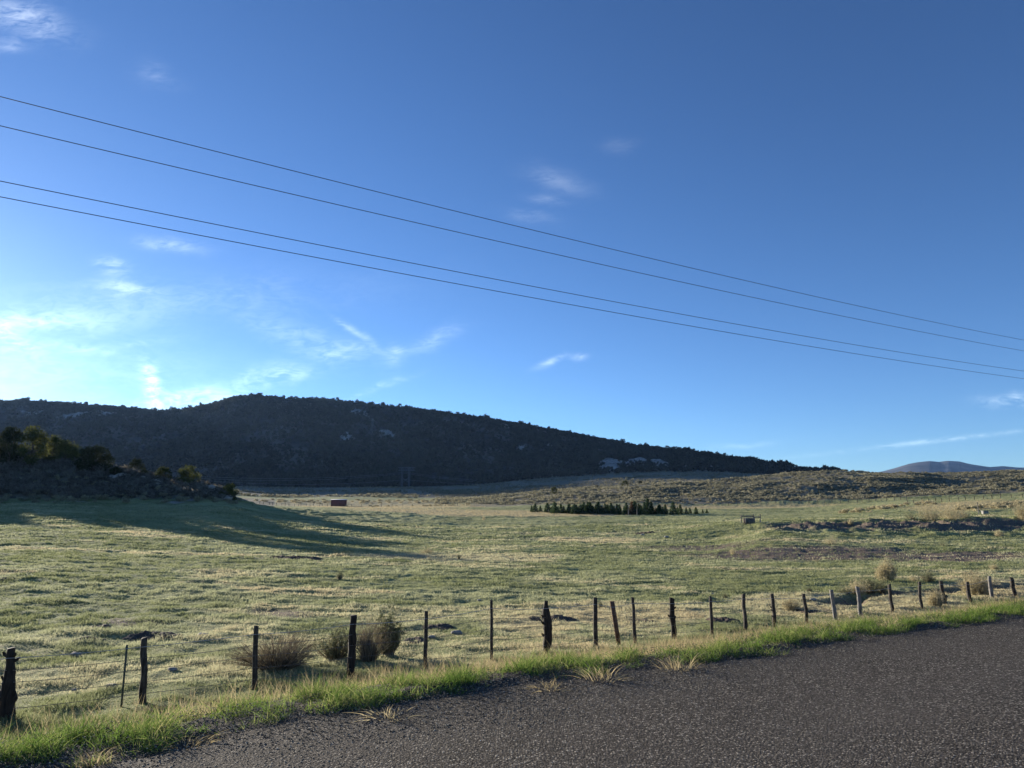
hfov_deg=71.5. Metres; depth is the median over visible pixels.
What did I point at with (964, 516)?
bank bush
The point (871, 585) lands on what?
sagebrush plant
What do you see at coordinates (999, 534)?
bank bush
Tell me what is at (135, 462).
juniper tree
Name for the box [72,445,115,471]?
juniper tree
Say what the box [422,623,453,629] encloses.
earth mound
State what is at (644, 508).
spruce tree
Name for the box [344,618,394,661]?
twiggy shrub
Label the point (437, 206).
overhead cable
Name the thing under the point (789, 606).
dry shrub
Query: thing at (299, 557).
earth mound
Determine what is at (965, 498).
field fence
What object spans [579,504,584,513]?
spruce tree
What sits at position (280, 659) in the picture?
twiggy shrub
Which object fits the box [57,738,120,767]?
straw tuft
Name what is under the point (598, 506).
spruce tree
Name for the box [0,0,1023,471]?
sky
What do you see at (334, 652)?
sagebrush plant
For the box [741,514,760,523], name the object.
headgate
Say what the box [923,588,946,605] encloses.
dry shrub
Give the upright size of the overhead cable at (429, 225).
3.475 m
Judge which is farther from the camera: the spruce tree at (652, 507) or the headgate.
the spruce tree at (652, 507)
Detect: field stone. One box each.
[70,652,81,656]
[167,667,177,670]
[451,630,462,633]
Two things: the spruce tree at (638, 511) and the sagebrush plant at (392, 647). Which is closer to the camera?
the sagebrush plant at (392, 647)
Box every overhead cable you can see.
[0,96,1021,339]
[0,125,1022,350]
[0,181,1020,370]
[0,196,1023,378]
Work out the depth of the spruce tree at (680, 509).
179.04 m
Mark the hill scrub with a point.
(24, 485)
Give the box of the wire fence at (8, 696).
[0,576,1023,720]
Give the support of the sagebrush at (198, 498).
on the ground at (982, 524)
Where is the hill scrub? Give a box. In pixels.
[0,445,236,498]
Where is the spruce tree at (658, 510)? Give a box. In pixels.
[655,504,663,513]
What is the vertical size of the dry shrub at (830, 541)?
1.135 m
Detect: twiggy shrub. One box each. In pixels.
[223,629,326,670]
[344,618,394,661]
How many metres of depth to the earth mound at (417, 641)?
18.59 m
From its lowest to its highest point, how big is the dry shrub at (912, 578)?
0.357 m
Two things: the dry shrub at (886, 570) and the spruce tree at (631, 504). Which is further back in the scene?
the spruce tree at (631, 504)
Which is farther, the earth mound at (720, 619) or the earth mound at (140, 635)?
the earth mound at (720, 619)
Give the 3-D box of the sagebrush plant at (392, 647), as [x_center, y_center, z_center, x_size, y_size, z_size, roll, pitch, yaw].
[-2.755,5.603,16.424,1.046,1.330,0.984,-2,-11,11]
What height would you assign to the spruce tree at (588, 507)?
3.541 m
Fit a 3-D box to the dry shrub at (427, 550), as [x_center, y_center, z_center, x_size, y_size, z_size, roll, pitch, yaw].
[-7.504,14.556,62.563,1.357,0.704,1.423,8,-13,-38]
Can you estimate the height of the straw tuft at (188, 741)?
0.102 m
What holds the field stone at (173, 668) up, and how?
on the ground at (982, 524)
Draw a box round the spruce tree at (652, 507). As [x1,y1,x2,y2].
[648,501,654,513]
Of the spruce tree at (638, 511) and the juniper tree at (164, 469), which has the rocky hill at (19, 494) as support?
the juniper tree at (164, 469)
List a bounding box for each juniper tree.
[0,426,26,463]
[15,425,51,466]
[42,435,62,459]
[49,439,81,460]
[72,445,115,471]
[109,466,122,474]
[128,457,145,469]
[155,466,172,479]
[176,465,201,482]
[218,483,239,499]
[551,487,557,493]
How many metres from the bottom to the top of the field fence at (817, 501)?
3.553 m
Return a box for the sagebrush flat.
[217,468,851,497]
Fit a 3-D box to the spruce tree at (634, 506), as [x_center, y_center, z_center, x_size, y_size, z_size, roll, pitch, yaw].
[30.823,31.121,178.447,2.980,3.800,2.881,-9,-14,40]
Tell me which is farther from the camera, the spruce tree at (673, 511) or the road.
the spruce tree at (673, 511)
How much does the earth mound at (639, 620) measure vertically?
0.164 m
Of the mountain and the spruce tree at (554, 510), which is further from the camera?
the mountain
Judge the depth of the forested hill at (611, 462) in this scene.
1157.36 m
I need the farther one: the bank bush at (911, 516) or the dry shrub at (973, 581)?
the bank bush at (911, 516)
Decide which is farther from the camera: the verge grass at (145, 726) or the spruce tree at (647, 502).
the spruce tree at (647, 502)
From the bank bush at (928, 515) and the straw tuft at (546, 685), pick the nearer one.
the straw tuft at (546, 685)
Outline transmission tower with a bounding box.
[398,467,414,486]
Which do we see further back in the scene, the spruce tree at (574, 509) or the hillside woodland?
the hillside woodland
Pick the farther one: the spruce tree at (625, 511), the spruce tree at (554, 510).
the spruce tree at (554, 510)
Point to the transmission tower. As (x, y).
(401, 470)
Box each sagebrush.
[67,495,75,500]
[193,496,202,501]
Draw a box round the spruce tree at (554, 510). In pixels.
[551,505,557,513]
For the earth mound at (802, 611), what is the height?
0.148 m
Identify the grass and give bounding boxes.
[0,596,1023,767]
[0,601,1023,767]
[1,493,1021,530]
[1,593,1023,748]
[300,499,1015,517]
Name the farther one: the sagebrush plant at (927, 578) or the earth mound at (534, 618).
the sagebrush plant at (927, 578)
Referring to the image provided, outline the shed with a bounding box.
[331,499,346,505]
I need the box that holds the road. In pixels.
[93,620,1023,767]
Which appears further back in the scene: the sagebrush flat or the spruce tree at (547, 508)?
the sagebrush flat
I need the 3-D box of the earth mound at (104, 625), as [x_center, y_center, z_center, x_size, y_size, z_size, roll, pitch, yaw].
[-11.838,6.949,20.341,0.609,0.122,0.900,0,-10,0]
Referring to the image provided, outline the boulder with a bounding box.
[219,495,232,500]
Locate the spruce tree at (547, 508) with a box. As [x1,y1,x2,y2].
[542,503,549,512]
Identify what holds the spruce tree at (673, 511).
on the ground at (982, 524)
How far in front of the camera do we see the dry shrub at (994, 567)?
46.49 m
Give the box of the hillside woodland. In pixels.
[0,394,842,487]
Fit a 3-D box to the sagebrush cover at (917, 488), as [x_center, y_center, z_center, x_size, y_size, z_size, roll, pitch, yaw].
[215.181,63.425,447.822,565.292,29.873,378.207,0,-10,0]
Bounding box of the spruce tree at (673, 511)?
[668,501,677,514]
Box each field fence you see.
[259,502,466,506]
[721,496,906,505]
[907,493,1022,502]
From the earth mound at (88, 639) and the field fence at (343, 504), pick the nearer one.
the earth mound at (88, 639)
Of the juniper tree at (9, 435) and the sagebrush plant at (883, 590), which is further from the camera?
the juniper tree at (9, 435)
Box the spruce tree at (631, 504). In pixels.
[627,501,634,514]
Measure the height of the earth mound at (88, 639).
0.164 m
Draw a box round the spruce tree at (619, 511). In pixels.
[617,504,621,514]
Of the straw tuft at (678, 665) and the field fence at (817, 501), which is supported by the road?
the straw tuft at (678, 665)
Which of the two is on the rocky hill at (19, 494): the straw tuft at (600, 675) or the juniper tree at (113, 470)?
the juniper tree at (113, 470)
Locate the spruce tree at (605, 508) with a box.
[603,503,608,513]
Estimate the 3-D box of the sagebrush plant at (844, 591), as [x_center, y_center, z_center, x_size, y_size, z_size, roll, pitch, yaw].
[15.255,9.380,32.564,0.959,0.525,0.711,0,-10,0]
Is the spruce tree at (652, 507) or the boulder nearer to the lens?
the boulder
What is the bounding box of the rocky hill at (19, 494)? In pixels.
[0,458,274,505]
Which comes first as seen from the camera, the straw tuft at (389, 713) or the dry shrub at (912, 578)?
the straw tuft at (389, 713)
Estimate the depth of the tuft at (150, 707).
11.19 m
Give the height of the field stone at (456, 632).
0.133 m
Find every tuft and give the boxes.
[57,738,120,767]
[133,703,173,713]
[147,728,228,753]
[345,705,421,722]
[519,676,568,693]
[568,661,641,682]
[638,650,705,671]
[875,617,903,625]
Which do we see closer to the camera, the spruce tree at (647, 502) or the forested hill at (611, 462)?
the spruce tree at (647, 502)
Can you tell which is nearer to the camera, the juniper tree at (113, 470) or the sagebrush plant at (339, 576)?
the sagebrush plant at (339, 576)
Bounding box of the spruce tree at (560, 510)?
[558,504,564,513]
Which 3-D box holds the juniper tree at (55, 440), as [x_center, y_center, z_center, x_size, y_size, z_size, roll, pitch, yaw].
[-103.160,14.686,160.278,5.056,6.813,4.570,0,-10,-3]
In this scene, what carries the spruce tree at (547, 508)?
on the ground at (982, 524)
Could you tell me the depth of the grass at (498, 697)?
6.43 m
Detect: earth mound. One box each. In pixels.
[73,636,105,642]
[86,624,110,628]
[122,630,183,640]
[269,555,321,559]
[405,637,423,643]
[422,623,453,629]
[528,614,577,620]
[628,619,653,622]
[635,531,655,533]
[706,617,738,621]
[792,609,816,612]
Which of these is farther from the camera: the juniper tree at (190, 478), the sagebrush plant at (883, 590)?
the juniper tree at (190, 478)
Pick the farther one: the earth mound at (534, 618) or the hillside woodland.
the hillside woodland
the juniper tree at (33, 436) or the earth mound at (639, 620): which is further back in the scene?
the juniper tree at (33, 436)
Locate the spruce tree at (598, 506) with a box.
[593,502,602,513]
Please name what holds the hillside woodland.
on the forested hill at (611, 462)
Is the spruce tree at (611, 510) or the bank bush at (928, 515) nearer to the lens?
the bank bush at (928, 515)
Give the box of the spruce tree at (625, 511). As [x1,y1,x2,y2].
[622,502,627,513]
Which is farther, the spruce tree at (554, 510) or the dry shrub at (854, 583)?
the spruce tree at (554, 510)
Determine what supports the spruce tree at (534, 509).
on the ground at (982, 524)
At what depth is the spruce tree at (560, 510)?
189.16 m
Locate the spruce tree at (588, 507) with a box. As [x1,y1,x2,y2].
[585,502,591,513]
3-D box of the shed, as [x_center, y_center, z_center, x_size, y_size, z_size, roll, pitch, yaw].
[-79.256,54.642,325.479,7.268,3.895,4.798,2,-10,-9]
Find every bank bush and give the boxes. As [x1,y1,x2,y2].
[903,511,916,518]
[917,503,944,520]
[933,503,965,518]
[952,507,970,517]
[994,529,1005,536]
[1012,495,1023,519]
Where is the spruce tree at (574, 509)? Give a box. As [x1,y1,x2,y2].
[570,504,578,513]
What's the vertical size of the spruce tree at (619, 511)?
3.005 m
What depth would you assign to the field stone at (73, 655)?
16.09 m
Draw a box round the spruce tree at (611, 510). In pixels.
[608,502,613,513]
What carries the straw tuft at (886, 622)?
on the ground at (982, 524)
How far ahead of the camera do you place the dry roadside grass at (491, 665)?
9.72 m
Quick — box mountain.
[879,461,1023,472]
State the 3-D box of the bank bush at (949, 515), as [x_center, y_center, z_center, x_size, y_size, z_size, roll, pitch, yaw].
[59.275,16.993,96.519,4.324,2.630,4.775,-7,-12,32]
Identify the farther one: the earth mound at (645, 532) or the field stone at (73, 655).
the earth mound at (645, 532)
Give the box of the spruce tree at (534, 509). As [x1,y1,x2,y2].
[532,504,539,511]
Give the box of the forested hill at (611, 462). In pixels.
[0,398,770,487]
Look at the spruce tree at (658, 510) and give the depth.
178.16 m
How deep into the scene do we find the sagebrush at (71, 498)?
118.83 m
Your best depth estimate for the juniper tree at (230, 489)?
135.83 m
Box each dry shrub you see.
[420,547,433,552]
[778,595,799,610]
[823,535,837,544]
[841,576,870,593]
[874,554,898,580]
[909,577,919,581]
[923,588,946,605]
[954,567,998,595]
[988,563,999,569]
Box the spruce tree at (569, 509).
[565,504,570,513]
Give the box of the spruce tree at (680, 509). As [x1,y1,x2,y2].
[677,504,683,513]
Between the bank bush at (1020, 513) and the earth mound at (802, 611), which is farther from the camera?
the bank bush at (1020, 513)
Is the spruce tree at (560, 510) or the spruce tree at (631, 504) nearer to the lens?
the spruce tree at (631, 504)
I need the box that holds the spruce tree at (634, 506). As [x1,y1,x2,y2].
[630,501,637,514]
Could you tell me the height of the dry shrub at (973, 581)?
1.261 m
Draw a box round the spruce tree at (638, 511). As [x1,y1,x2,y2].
[636,504,641,514]
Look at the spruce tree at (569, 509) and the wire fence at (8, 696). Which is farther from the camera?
the spruce tree at (569, 509)
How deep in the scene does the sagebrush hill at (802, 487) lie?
343.64 m
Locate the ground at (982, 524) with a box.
[0,486,1023,767]
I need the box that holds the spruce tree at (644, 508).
[642,502,648,514]
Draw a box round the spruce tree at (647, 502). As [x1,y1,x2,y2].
[643,498,652,514]
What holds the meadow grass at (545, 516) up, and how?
on the ground at (982, 524)
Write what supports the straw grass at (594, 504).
on the ground at (982, 524)
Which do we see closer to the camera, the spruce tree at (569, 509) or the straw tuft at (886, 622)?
the straw tuft at (886, 622)
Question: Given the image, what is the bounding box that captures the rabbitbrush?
[841,508,849,512]
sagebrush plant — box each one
[311,619,356,659]
[336,571,343,579]
[367,600,407,655]
[836,584,853,593]
[858,572,885,593]
[874,578,890,592]
[916,570,935,581]
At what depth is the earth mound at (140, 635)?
18.82 m
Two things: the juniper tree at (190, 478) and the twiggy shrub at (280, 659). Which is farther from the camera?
the juniper tree at (190, 478)
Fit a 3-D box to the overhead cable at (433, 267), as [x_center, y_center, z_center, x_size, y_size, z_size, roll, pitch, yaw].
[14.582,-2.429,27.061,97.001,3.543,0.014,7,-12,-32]
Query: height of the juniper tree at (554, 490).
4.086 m
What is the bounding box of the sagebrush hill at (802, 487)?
[469,470,1023,507]
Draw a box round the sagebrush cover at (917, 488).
[434,469,1023,504]
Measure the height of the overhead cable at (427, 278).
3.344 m
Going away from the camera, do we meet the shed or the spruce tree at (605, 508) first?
the spruce tree at (605, 508)
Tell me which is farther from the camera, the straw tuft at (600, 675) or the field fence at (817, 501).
the field fence at (817, 501)
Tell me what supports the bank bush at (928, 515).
on the ground at (982, 524)

